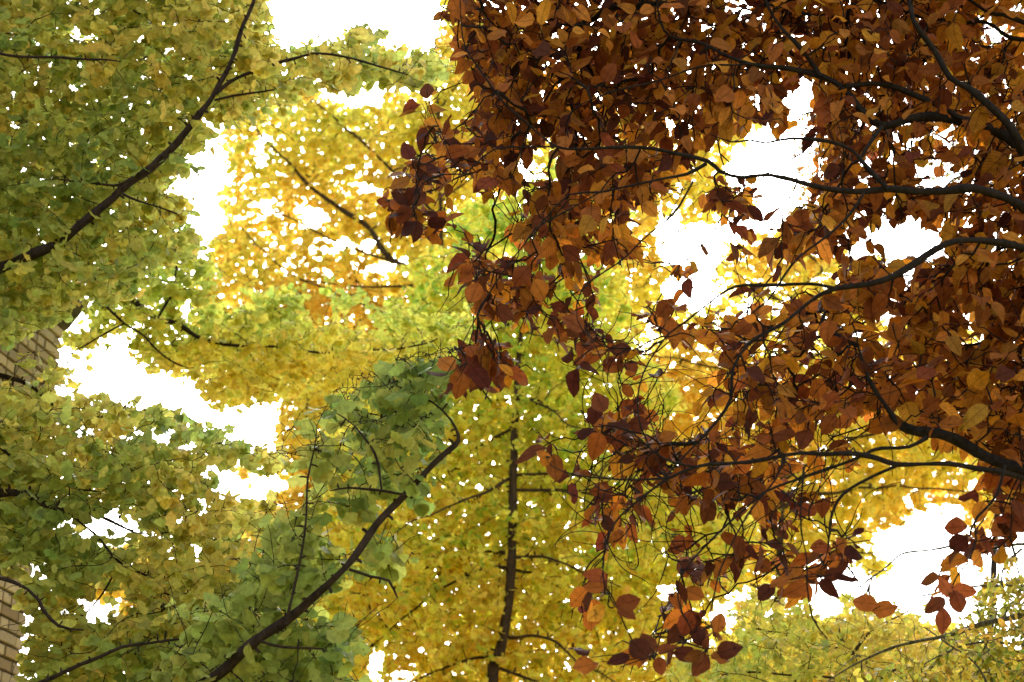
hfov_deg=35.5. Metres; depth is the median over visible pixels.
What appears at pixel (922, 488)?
ginkgo tree
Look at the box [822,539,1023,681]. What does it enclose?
tree
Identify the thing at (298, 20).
sky
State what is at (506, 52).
beech tree
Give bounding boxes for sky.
[11,0,1023,681]
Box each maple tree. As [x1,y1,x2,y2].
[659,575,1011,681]
[774,1,1023,648]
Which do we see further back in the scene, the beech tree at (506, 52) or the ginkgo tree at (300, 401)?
the ginkgo tree at (300, 401)
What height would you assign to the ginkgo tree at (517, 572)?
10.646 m
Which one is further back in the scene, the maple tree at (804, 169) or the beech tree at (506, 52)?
the maple tree at (804, 169)
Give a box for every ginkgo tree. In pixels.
[0,0,506,681]
[77,381,408,673]
[191,0,527,675]
[277,148,809,681]
[526,104,1023,681]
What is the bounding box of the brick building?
[0,276,85,681]
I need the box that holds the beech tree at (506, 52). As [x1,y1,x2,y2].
[376,0,1023,675]
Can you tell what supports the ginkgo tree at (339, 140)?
on the ground
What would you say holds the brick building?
on the ground
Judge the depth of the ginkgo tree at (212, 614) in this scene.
7.73 m
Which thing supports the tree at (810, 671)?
on the ground

